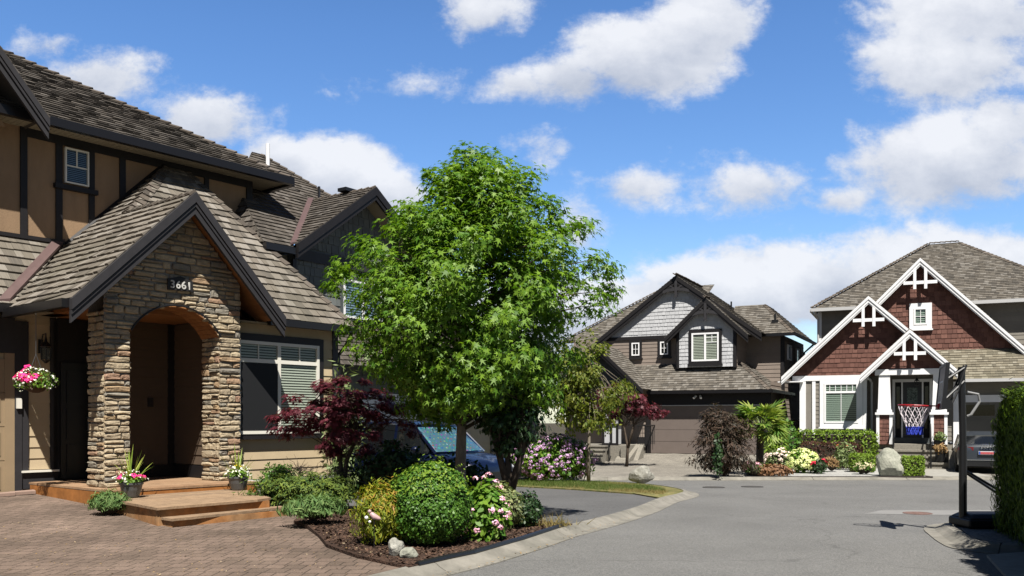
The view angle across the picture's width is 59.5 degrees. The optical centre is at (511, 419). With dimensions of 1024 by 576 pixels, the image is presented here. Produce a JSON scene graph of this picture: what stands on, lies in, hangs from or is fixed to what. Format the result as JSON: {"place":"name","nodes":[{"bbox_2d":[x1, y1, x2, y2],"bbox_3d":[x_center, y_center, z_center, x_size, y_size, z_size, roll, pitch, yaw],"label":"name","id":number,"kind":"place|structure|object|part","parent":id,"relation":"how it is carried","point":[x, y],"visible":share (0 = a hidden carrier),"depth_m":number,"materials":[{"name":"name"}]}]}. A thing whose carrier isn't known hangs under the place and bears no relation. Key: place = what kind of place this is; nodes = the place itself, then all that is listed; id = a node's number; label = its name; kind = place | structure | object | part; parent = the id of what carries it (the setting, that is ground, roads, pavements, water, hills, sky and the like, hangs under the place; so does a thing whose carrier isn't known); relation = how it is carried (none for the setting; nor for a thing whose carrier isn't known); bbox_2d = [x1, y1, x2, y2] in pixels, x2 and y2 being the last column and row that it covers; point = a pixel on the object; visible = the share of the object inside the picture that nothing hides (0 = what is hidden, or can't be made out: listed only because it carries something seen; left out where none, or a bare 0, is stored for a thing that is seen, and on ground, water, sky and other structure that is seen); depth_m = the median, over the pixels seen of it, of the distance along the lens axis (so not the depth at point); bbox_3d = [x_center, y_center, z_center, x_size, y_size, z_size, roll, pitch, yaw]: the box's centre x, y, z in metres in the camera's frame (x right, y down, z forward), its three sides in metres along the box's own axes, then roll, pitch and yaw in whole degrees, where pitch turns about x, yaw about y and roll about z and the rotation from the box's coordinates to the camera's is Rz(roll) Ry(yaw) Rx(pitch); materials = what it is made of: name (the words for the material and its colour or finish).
{"place":"outdoors","nodes":[
{"label":"outdoors","id":0,"kind":"place"},
{"bbox_2d":[0,494,398,575],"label":"paver driveway","id":1,"kind":"structure","parent":0,"point":[81,522],"depth_m":10.39,"materials":[{"name":"brown brick"}]},
{"bbox_2d":[0,491,14,496],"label":"loose paver","id":2,"kind":"object","parent":1,"relation":"on","point":[11,493],"visible":1,"depth_m":15.22,"materials":[{"name":"beige stone"}]},
{"bbox_2d":[9,490,35,494],"bbox_3d":[-8.491,1.260,15.577,0.402,0.070,0.195,0,0,-45],"label":"loose paver","id":3,"kind":"object","parent":1,"relation":"on","point":[23,492],"visible":0.86,"depth_m":15.53,"materials":[{"name":"beige stone"}]},
{"bbox_2d":[83,488,132,513],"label":"thyme clump","id":4,"kind":"object","parent":1,"relation":"on","point":[109,502],"visible":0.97,"depth_m":13.18,"materials":[{"name":"green plant"}]},
{"bbox_2d":[29,476,286,527],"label":"porch steps","id":5,"kind":"structure","parent":1,"relation":"on","point":[191,505],"depth_m":13.64,"materials":[{"name":"brown wood"}]},
{"bbox_2d":[112,448,150,497],"bbox_3d":[-5.861,0.789,13.878,0.666,0.828,0.763,0,0,0],"label":"planter","id":6,"kind":"object","parent":5,"relation":"on","point":[131,486],"visible":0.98,"depth_m":13.78,"materials":[{"name":"metal"}]},
{"bbox_2d":[221,444,254,490],"bbox_3d":[-4.661,0.797,15.363,0.733,0.812,0.767,0,0,43],"label":"planter","id":7,"kind":"object","parent":5,"relation":"on","point":[235,476],"visible":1,"depth_m":15.23,"materials":[{"name":"ceramic"}]},
{"bbox_2d":[294,507,571,567],"bbox_3d":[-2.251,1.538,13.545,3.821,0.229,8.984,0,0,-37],"label":"garden bed","id":8,"kind":"object","parent":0,"point":[340,549],"visible":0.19,"depth_m":10.44,"materials":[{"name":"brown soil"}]},
{"bbox_2d":[255,462,298,494],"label":"evergreen shrub","id":9,"kind":"object","parent":8,"relation":"on","point":[277,470],"visible":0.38,"depth_m":15.48,"materials":[{"name":"green plant"}]},
{"bbox_2d":[232,470,362,508],"bbox_3d":[-3.408,1.159,14.545,2.163,0.681,1.378,0,0,0],"label":"juniper","id":10,"kind":"object","parent":8,"relation":"on","point":[281,491],"visible":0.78,"depth_m":14.27,"materials":[{"name":"green plant"}]},
{"bbox_2d":[284,456,336,476],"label":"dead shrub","id":11,"kind":"object","parent":8,"relation":"on","point":[299,468],"visible":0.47,"depth_m":16.48,"materials":[{"name":"brown plant"}]},
{"bbox_2d":[275,491,349,519],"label":"lavender","id":12,"kind":"object","parent":8,"relation":"on","point":[314,507],"visible":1,"depth_m":12.19,"materials":[{"name":"green plant"}]},
{"bbox_2d":[263,375,438,508],"bbox_3d":[-2.612,0.389,14.933,2.940,2.286,1.492,0,0,0],"label":"japanese maple","id":13,"kind":"object","parent":8,"relation":"on","point":[337,415],"visible":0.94,"depth_m":14.70,"materials":[{"name":"red plant"}]},
{"bbox_2d":[364,509,382,547],"bbox_3d":[-1.567,1.232,10.138,0.204,0.437,0.068,0,0,-13],"label":"garden ornament","id":14,"kind":"object","parent":8,"relation":"on","point":[373,516],"visible":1,"depth_m":10.12,"materials":[{"name":"pink metal"}]},
{"bbox_2d":[349,475,405,544],"bbox_3d":[-1.510,1.045,10.441,0.745,0.810,0.778,0,0,40],"label":"heavenly bamboo","id":15,"kind":"object","parent":8,"relation":"on","point":[379,503],"visible":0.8,"depth_m":10.27,"materials":[{"name":"yellow plant"}]},
{"bbox_2d":[347,438,432,500],"bbox_3d":[-1.925,0.919,14.591,1.554,1.233,0.957,0,0,0],"label":"laurel shrub","id":16,"kind":"object","parent":8,"relation":"on","point":[392,463],"visible":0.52,"depth_m":14.37,"materials":[{"name":"green plant"}]},
{"bbox_2d":[388,537,403,555],"bbox_3d":[-1.235,1.366,9.541,0.172,0.227,0.157,0,0,0],"label":"rock","id":17,"kind":"object","parent":8,"relation":"on","point":[395,546],"visible":0.77,"depth_m":9.50,"materials":[{"name":"stone"}]},
{"bbox_2d":[400,547,417,557],"bbox_3d":[-1.080,1.423,9.417,0.194,0.173,0.176,0,0,0],"label":"rock","id":18,"kind":"object","parent":8,"relation":"on","point":[408,552],"visible":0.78,"depth_m":9.36,"materials":[{"name":"white stone"}]},
{"bbox_2d":[389,454,475,544],"bbox_3d":[-0.937,0.933,10.508,1.034,1.074,0.975,0,0,0],"label":"boxwood","id":19,"kind":"object","parent":8,"relation":"on","point":[434,501],"visible":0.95,"depth_m":10.19,"materials":[{"name":"green plant"}]},
{"bbox_2d":[410,453,496,489],"bbox_3d":[-0.978,1.023,13.857,1.612,1.035,0.656,0,0,0],"label":"evergreen shrub","id":20,"kind":"object","parent":8,"relation":"on","point":[472,471],"visible":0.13,"depth_m":13.75,"materials":[{"name":"green plant"}]},
{"bbox_2d":[318,140,627,484],"bbox_3d":[-0.478,-1.279,13.176,4.126,5.678,3.896,0,0,-33],"label":"street tree","id":21,"kind":"object","parent":8,"relation":"on","point":[426,371],"visible":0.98,"depth_m":12.54,"materials":[{"name":"green plant"}]},
{"bbox_2d":[461,472,513,541],"bbox_3d":[-0.325,1.101,10.928,0.652,0.928,0.692,0,0,-24],"label":"hydrangea","id":22,"kind":"object","parent":8,"relation":"on","point":[488,514],"visible":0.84,"depth_m":10.79,"materials":[{"name":"green plant"}]},
{"bbox_2d":[415,523,563,565],"bbox_3d":[-0.088,1.450,10.616,0.173,0.078,3.704,0,0,26],"label":"edging","id":23,"kind":"object","parent":8,"relation":"on","point":[472,551],"visible":0.94,"depth_m":9.99,"materials":[{"name":"black metal"}]},
{"bbox_2d":[486,481,524,529],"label":"variegated shrub","id":24,"kind":"object","parent":8,"relation":"on","point":[514,503],"visible":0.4,"depth_m":11.88,"materials":[{"name":"green plant"}]},
{"bbox_2d":[466,366,551,492],"bbox_3d":[-0.048,0.388,12.991,1.243,2.350,1.119,0,0,0],"label":"leafy tree","id":25,"kind":"object","parent":8,"relation":"on","point":[503,428],"visible":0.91,"depth_m":12.88,"materials":[{"name":"green plant"}]},
{"bbox_2d":[514,489,544,526],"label":"evergreen shrub","id":26,"kind":"object","parent":8,"relation":"on","point":[531,509],"visible":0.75,"depth_m":12.23,"materials":[{"name":"green plant"}]},
{"bbox_2d":[525,511,594,527],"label":"dry grass tuft","id":27,"kind":"object","parent":8,"relation":"on","point":[544,522],"visible":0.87,"depth_m":12.33,"materials":[{"name":"plant"}]},
{"bbox_2d":[347,487,656,522],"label":"asphalt driveway","id":28,"kind":"structure","parent":0,"point":[577,505],"depth_m":17.56,"materials":[{"name":"grey asphalt"}]},
{"bbox_2d":[320,356,370,492],"bbox_3d":[-3.418,0.091,18.300,1.134,2.914,0.968,0,0,0],"label":"willow shrub","id":29,"kind":"object","parent":28,"relation":"on","point":[346,449],"visible":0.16,"depth_m":18.20,"materials":[{"name":"green plant"}]},
{"bbox_2d":[235,143,566,477],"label":"house","id":30,"kind":"structure","parent":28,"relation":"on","point":[314,224],"depth_m":20.88,"materials":[{"name":"brown"}]},
{"bbox_2d":[340,278,381,323],"bbox_3d":[-3.580,-2.854,21.488,0.866,1.029,1.185,0,0,0],"label":"window","id":31,"kind":"structure","parent":30,"relation":"in","point":[344,310],"depth_m":21.16,"materials":[{"name":"white glass"}]},
{"bbox_2d":[340,393,416,424],"bbox_3d":[-3.384,0.510,21.778,0.052,2.308,3.200,0,0,36],"label":"garage door","id":32,"kind":"structure","parent":30,"relation":"in","point":[370,401],"depth_m":22.02,"materials":[{"name":"white paint"}]},
{"bbox_2d":[337,419,513,493],"bbox_3d":[-2.095,0.816,19.546,4.363,1.686,2.180,0,0,36],"label":"parked car","id":33,"kind":"object","parent":28,"relation":"on","point":[432,444],"visible":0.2,"depth_m":18.68,"materials":[{"name":"blue paint"}]},
{"bbox_3d":[-2.833,0.393,19.103,2.823,0.602,0.123,0,0,36],"label":"side window","id":34,"kind":"part","parent":33,"relation":"part of","materials":[{"name":"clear glass"}]},
{"bbox_3d":[-1.916,0.393,20.388,2.823,0.602,0.123,0,0,36],"label":"side window","id":35,"kind":"part","parent":33,"relation":"part of","materials":[{"name":"glass"}]},
{"bbox_2d":[0,0,1023,422],"label":"sky","id":36,"kind":"structure","parent":0,"point":[780,155],"materials":[{"name":"blue"}]},
{"bbox_2d":[67,480,1002,575],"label":"road","id":37,"kind":"structure","parent":0,"point":[797,528],"depth_m":11.80,"materials":[{"name":"grey asphalt"}]},
{"bbox_2d":[0,46,358,491],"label":"house","id":38,"kind":"structure","parent":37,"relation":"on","point":[145,276],"depth_m":16.53,"materials":[{"name":"brown stone"}]},
{"bbox_2d":[0,359,4,491],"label":"garage door","id":39,"kind":"structure","parent":38,"relation":"in","point":[2,361],"depth_m":15.65,"materials":[{"name":"brown wood"}]},
{"bbox_2d":[12,355,59,392],"bbox_3d":[-7.757,-1.105,14.594,0.710,1.330,0.746,0,0,0],"label":"hanging basket","id":40,"kind":"object","parent":38,"relation":"hanging from","point":[31,382],"visible":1,"depth_m":14.49,"materials":[{"name":"wicker"}]},
{"bbox_2d":[60,362,89,477],"bbox_3d":[-8.047,0.010,16.559,0.151,2.120,0.540,0,0,39],"label":"front door","id":41,"kind":"structure","parent":38,"relation":"in","point":[74,424],"depth_m":16.53,"materials":[{"name":"black wood"}]},
{"bbox_2d":[64,147,88,187],"bbox_3d":[-8.301,-4.815,17.085,0.340,0.670,0.392,0,0,0],"label":"window","id":42,"kind":"structure","parent":38,"relation":"in","point":[76,162],"depth_m":17.08,"materials":[{"name":"glass"}]},
{"bbox_2d":[238,332,324,439],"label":"window","id":43,"kind":"structure","parent":38,"relation":"in","point":[272,367],"depth_m":17.36,"materials":[{"name":"grey glass"}]},
{"bbox_2d":[369,479,698,575],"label":"kerb","id":44,"kind":"structure","parent":37,"relation":"on","point":[480,559],"depth_m":11.02,"materials":[{"name":"concrete"}]},
{"bbox_2d":[703,486,724,487],"bbox_3d":[5.470,1.829,24.300,0.600,0.014,0.600,0,0,0],"label":"manhole cover","id":45,"kind":"object","parent":37,"relation":"on","point":[712,487],"visible":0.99,"depth_m":24.21,"materials":[{"name":"grey metal"}]},
{"bbox_2d":[711,432,724,475],"bbox_3d":[6.463,1.114,28.092,0.418,1.484,0.383,0,0,0],"label":"euphorbia","id":46,"kind":"object","parent":37,"relation":"on","point":[718,454],"visible":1,"depth_m":28.05,"materials":[{"name":"green plant"}]},
{"bbox_2d":[741,486,762,487],"bbox_3d":[6.600,1.836,24.600,0.600,0.014,0.600,0,0,0],"label":"manhole cover","id":47,"kind":"object","parent":37,"relation":"on","point":[752,486],"visible":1,"depth_m":24.60,"materials":[{"name":"grey metal"}]},
{"bbox_2d":[521,476,998,480],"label":"kerb","id":48,"kind":"structure","parent":37,"relation":"on","point":[763,478],"depth_m":28.28,"materials":[{"name":"concrete"}]},
{"bbox_2d":[745,476,932,477],"bbox_3d":[10.375,1.850,28.445,5.950,0.120,0.050,0,0,0],"label":"edging","id":49,"kind":"object","parent":37,"relation":"on","point":[851,476],"visible":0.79,"depth_m":28.42,"materials":[{"name":"grey concrete"}]},
{"bbox_2d":[864,510,995,514],"bbox_3d":[9.050,1.631,15.650,5.900,0.033,1.400,0,0,0],"label":"concrete patch","id":50,"kind":"object","parent":37,"relation":"on","point":[942,512],"visible":0.57,"depth_m":16.03,"materials":[{"name":"grey concrete"}]},
{"bbox_2d":[903,512,932,514],"bbox_3d":[7.060,1.626,15.600,0.480,0.014,0.480,0,0,0],"label":"manhole cover","id":51,"kind":"object","parent":50,"relation":"on","point":[920,513],"visible":1,"depth_m":15.55,"materials":[{"name":"brown metal"}]},
{"bbox_2d":[898,362,1000,528],"bbox_3d":[6.326,0.350,12.305,1.928,2.220,0.988,0,0,0],"label":"basketball hoop","id":52,"kind":"object","parent":37,"relation":"on","point":[963,517],"visible":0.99,"depth_m":12.26,"materials":[{"name":"black metal"}]},
{"bbox_2d":[924,521,1023,553],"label":"kerb","id":53,"kind":"structure","parent":37,"relation":"on","point":[948,534],"depth_m":10.95,"materials":[{"name":"concrete"}]},
{"bbox_2d":[989,377,1023,549],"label":"hedge","id":54,"kind":"object","parent":37,"relation":"on","point":[1009,456],"visible":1,"depth_m":11.19,"materials":[{"name":"green plant"}]},
{"bbox_2d":[519,481,669,493],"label":"dry grass","id":55,"kind":"structure","parent":0,"point":[648,491],"depth_m":20.84,"materials":[{"name":"plant"}]},
{"bbox_2d":[517,478,682,497],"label":"verge","id":56,"kind":"structure","parent":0,"point":[672,491],"depth_m":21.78,"materials":[{"name":"green plant"}]},
{"bbox_2d":[511,432,598,481],"bbox_3d":[1.189,1.099,26.185,2.690,1.486,1.642,0,0,0],"label":"hydrangea","id":57,"kind":"object","parent":56,"relation":"on","point":[557,457],"visible":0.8,"depth_m":25.70,"materials":[{"name":"pink plant"}]},
{"bbox_2d":[539,326,639,482],"bbox_3d":[2.089,-0.417,25.413,3.014,4.533,1.942,0,0,0],"label":"young tree","id":58,"kind":"object","parent":56,"relation":"on","point":[585,383],"visible":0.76,"depth_m":25.18,"materials":[{"name":"green plant"}]},
{"bbox_2d":[628,465,654,482],"bbox_3d":[3.607,1.520,25.016,0.714,0.513,0.472,0,0,-22],"label":"rock","id":59,"kind":"object","parent":56,"relation":"on","point":[642,474],"visible":0.98,"depth_m":24.84,"materials":[{"name":"stone"}]},
{"bbox_2d":[538,423,767,463],"bbox_3d":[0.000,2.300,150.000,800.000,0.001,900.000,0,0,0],"label":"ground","id":60,"kind":"structure","parent":0,"point":[554,427],"depth_m":213.34,"materials":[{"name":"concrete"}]},
{"bbox_2d":[570,453,765,476],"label":"paver driveway","id":61,"kind":"structure","parent":0,"point":[666,464],"depth_m":34.97,"materials":[{"name":"beige concrete"}]},
{"bbox_2d":[590,382,670,466],"bbox_3d":[4.641,0.241,35.570,3.346,3.525,1.764,0,0,0],"label":"japanese maple","id":62,"kind":"object","parent":61,"relation":"on","point":[641,407],"visible":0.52,"depth_m":35.49,"materials":[{"name":"red plant"}]},
{"bbox_2d":[685,401,759,476],"bbox_3d":[6.787,0.671,28.896,2.413,2.557,1.746,0,0,0],"label":"laceleaf maple","id":63,"kind":"object","parent":61,"relation":"on","point":[728,429],"visible":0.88,"depth_m":28.65,"materials":[{"name":"brown plant"}]},
{"bbox_2d":[743,468,878,476],"bbox_3d":[12.598,1.895,34.933,5.839,0.120,15.761,0,0,19],"label":"gravel bed","id":64,"kind":"object","parent":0,"point":[841,472],"visible":0.2,"depth_m":30.64,"materials":[{"name":"white gravel"}]},
{"bbox_2d":[741,461,763,474],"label":"sedum clump","id":65,"kind":"object","parent":64,"relation":"on","point":[748,471],"visible":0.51,"depth_m":29.04,"materials":[{"name":"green plant"}]},
{"bbox_2d":[733,398,791,464],"bbox_3d":[8.326,0.599,30.213,2.142,2.702,2.271,0,0,0],"label":"palm tree","id":66,"kind":"object","parent":64,"relation":"on","point":[773,414],"visible":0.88,"depth_m":29.82,"materials":[{"name":"green plant"}]},
{"bbox_2d":[757,463,794,475],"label":"coral bells","id":67,"kind":"object","parent":64,"relation":"on","point":[770,469],"visible":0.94,"depth_m":28.85,"materials":[{"name":"brown plant"}]},
{"bbox_2d":[764,447,789,464],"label":"rose bush","id":68,"kind":"object","parent":64,"relation":"on","point":[776,457],"visible":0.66,"depth_m":31.59,"materials":[{"name":"white plant"}]},
{"bbox_2d":[764,429,790,458],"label":"flowering shrub","id":69,"kind":"object","parent":64,"relation":"on","point":[777,445],"visible":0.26,"depth_m":32.77,"materials":[{"name":"green plant"}]},
{"bbox_2d":[765,420,799,461],"bbox_3d":[11.719,0.875,38.900,1.751,1.950,0.120,0,0,24],"label":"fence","id":70,"kind":"object","parent":64,"relation":"on","point":[796,423],"visible":0.09,"depth_m":38.63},
{"bbox_2d":[782,418,802,453],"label":"laurel shrub","id":71,"kind":"object","parent":64,"relation":"on","point":[793,440],"visible":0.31,"depth_m":34.56,"materials":[{"name":"green plant"}]},
{"bbox_2d":[785,448,818,472],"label":"hydrangea","id":72,"kind":"object","parent":64,"relation":"on","point":[800,459],"visible":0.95,"depth_m":30.76,"materials":[{"name":"yellow plant"}]},
{"bbox_2d":[810,458,827,473],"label":"rose bush","id":73,"kind":"object","parent":64,"relation":"on","point":[819,466],"visible":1,"depth_m":30.39,"materials":[{"name":"green plant"}]},
{"bbox_2d":[796,441,863,467],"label":"hedge","id":74,"kind":"object","parent":64,"relation":"on","point":[823,450],"visible":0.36,"depth_m":34.19,"materials":[{"name":"brown plant"}]},
{"bbox_2d":[794,428,880,455],"bbox_3d":[12.732,1.114,35.411,3.471,1.597,0.885,0,0,24],"label":"hedge","id":75,"kind":"object","parent":64,"relation":"on","point":[866,439],"visible":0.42,"depth_m":35.03,"materials":[{"name":"green plant"}]},
{"bbox_2d":[832,439,856,469],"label":"rose bush","id":76,"kind":"object","parent":64,"relation":"on","point":[843,453],"visible":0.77,"depth_m":32.87,"materials":[{"name":"green plant"}]},
{"bbox_2d":[848,452,875,472],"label":"boxwood","id":77,"kind":"object","parent":64,"relation":"on","point":[855,458],"visible":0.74,"depth_m":31.33,"materials":[{"name":"green plant"}]},
{"bbox_2d":[852,462,875,473],"bbox_3d":[11.867,1.601,30.192,0.771,0.434,0.614,0,0,13],"label":"santolina","id":78,"kind":"object","parent":64,"relation":"on","point":[864,467],"visible":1,"depth_m":30.06,"materials":[{"name":"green plant"}]},
{"bbox_2d":[871,437,879,453],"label":"shrub","id":79,"kind":"object","parent":64,"relation":"on","point":[874,444],"visible":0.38,"depth_m":34.88,"materials":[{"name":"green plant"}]},
{"bbox_2d":[876,448,903,475],"bbox_3d":[12.377,1.465,29.291,0.885,1.112,0.786,0,0,0],"label":"boulder","id":80,"kind":"object","parent":64,"relation":"on","point":[888,461],"visible":0.84,"depth_m":29.07,"materials":[{"name":"grey stone"}]},
{"bbox_2d":[900,455,925,475],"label":"boxwood","id":81,"kind":"object","parent":64,"relation":"on","point":[913,465],"visible":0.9,"depth_m":28.89,"materials":[{"name":"green plant"}]},
{"bbox_2d":[824,456,838,470],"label":"ornamental grass","id":82,"kind":"object","parent":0,"point":[832,463],"depth_m":31.48,"materials":[{"name":"brown plant"}]},
{"bbox_2d":[875,466,988,475],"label":"front walk","id":83,"kind":"structure","parent":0,"point":[936,472],"depth_m":30.56,"materials":[{"name":"concrete"}]},
{"bbox_2d":[967,467,997,475],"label":"paver driveway","id":84,"kind":"structure","parent":0,"point":[985,470],"depth_m":32.72,"materials":[{"name":"grey concrete"}]},
{"bbox_2d":[948,431,998,471],"bbox_3d":[17.136,1.129,32.669,2.209,1.438,4.818,0,0,24],"label":"parked car","id":85,"kind":"object","parent":84,"relation":"on","point":[979,451],"visible":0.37,"depth_m":30.77,"materials":[{"name":"grey paint"}]},
{"bbox_3d":[16.467,0.721,31.166,1.480,0.298,0.698,0,0,24],"label":"rear window","id":86,"kind":"part","parent":85,"relation":"part of","materials":[{"name":"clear glass"}]},
{"bbox_2d":[954,525,1023,543],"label":"gravel strip","id":87,"kind":"object","parent":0,"point":[990,535],"visible":0.23,"depth_m":11.35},
{"bbox_2d":[987,552,1023,575],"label":"concrete apron","id":88,"kind":"object","parent":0,"point":[1008,564],"visible":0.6,"depth_m":9.55,"materials":[{"name":"grey concrete"}]},
{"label":"neighbour lot","id":89,"kind":"structure","parent":0,"visible":0},
{"bbox_2d":[550,273,816,464],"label":"house","id":90,"kind":"structure","parent":89,"relation":"on","point":[684,351],"depth_m":40.28,"materials":[{"name":"brown"}]},
{"bbox_2d":[628,340,642,359],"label":"window","id":91,"kind":"structure","parent":90,"relation":"in","point":[635,346],"depth_m":41.85,"materials":[{"name":"white paint"}]},
{"bbox_2d":[657,339,671,358],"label":"window","id":92,"kind":"structure","parent":90,"relation":"in","point":[664,352],"depth_m":41.23,"materials":[{"name":"white paint"}]},
{"bbox_2d":[651,405,759,454],"bbox_3d":[8.451,0.440,39.423,4.860,2.108,0.040,0,0,27],"label":"garage door","id":93,"kind":"structure","parent":90,"relation":"in","point":[680,424],"depth_m":39.87,"materials":[{"name":"brown metal"}]},
{"bbox_2d":[688,329,722,365],"bbox_3d":[8.575,-3.210,39.798,1.473,1.620,0.706,0,0,4],"label":"window","id":94,"kind":"structure","parent":90,"relation":"in","point":[705,345],"depth_m":39.79,"materials":[{"name":"white paint"}]},
{"bbox_2d":[787,344,791,360],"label":"window","id":95,"kind":"structure","parent":90,"relation":"in","point":[789,348],"depth_m":41.51,"materials":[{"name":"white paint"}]},
{"bbox_2d":[796,348,799,361],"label":"window","id":96,"kind":"structure","parent":90,"relation":"in","point":[797,350],"depth_m":43.46,"materials":[{"name":"grey glass"}]},
{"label":"house lot","id":97,"kind":"structure","parent":0,"visible":0},
{"bbox_2d":[778,240,1023,469],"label":"house","id":98,"kind":"structure","parent":97,"relation":"on","point":[891,337],"depth_m":36.13,"materials":[{"name":"red paint"}]},
{"bbox_2d":[819,378,863,428],"bbox_3d":[13.360,-0.663,36.406,1.677,2.065,0.675,0,0,7],"label":"window","id":99,"kind":"structure","parent":98,"relation":"in","point":[841,399],"depth_m":36.38,"materials":[{"name":"white paint"}]},
{"bbox_2d":[903,382,921,437],"bbox_3d":[16.164,-0.400,36.179,0.700,2.260,0.154,0,0,24],"label":"front door","id":100,"kind":"structure","parent":98,"relation":"in","point":[912,394],"depth_m":36.18,"materials":[{"name":"black metal"}]},
{"bbox_2d":[909,303,932,330],"bbox_3d":[16.547,-4.173,36.304,0.915,1.105,0.315,0,0,16],"label":"window","id":101,"kind":"structure","parent":98,"relation":"in","point":[920,314],"depth_m":36.27,"materials":[{"name":"white paint"}]},
{"bbox_2d":[933,442,947,462],"bbox_3d":[16.082,1.220,33.603,0.568,0.759,0.634,0,0,0],"label":"planter","id":102,"kind":"object","parent":98,"relation":"on","point":[940,453],"visible":1,"depth_m":33.52,"materials":[{"name":"black metal"}]},
{"bbox_2d":[933,431,947,449],"bbox_3d":[16.337,0.784,34.259,0.587,0.752,0.610,0,0,28],"label":"planter","id":103,"kind":"object","parent":98,"relation":"on","point":[939,440],"visible":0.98,"depth_m":34.13,"materials":[{"name":"green plant"}]},
{"bbox_2d":[966,402,1000,466],"bbox_3d":[19.995,0.580,34.244,5.053,2.528,0.052,0,0,24],"label":"garage door","id":104,"kind":"structure","parent":98,"relation":"in","point":[985,409],"depth_m":34.97,"materials":[{"name":"grey glass"}]}
]}

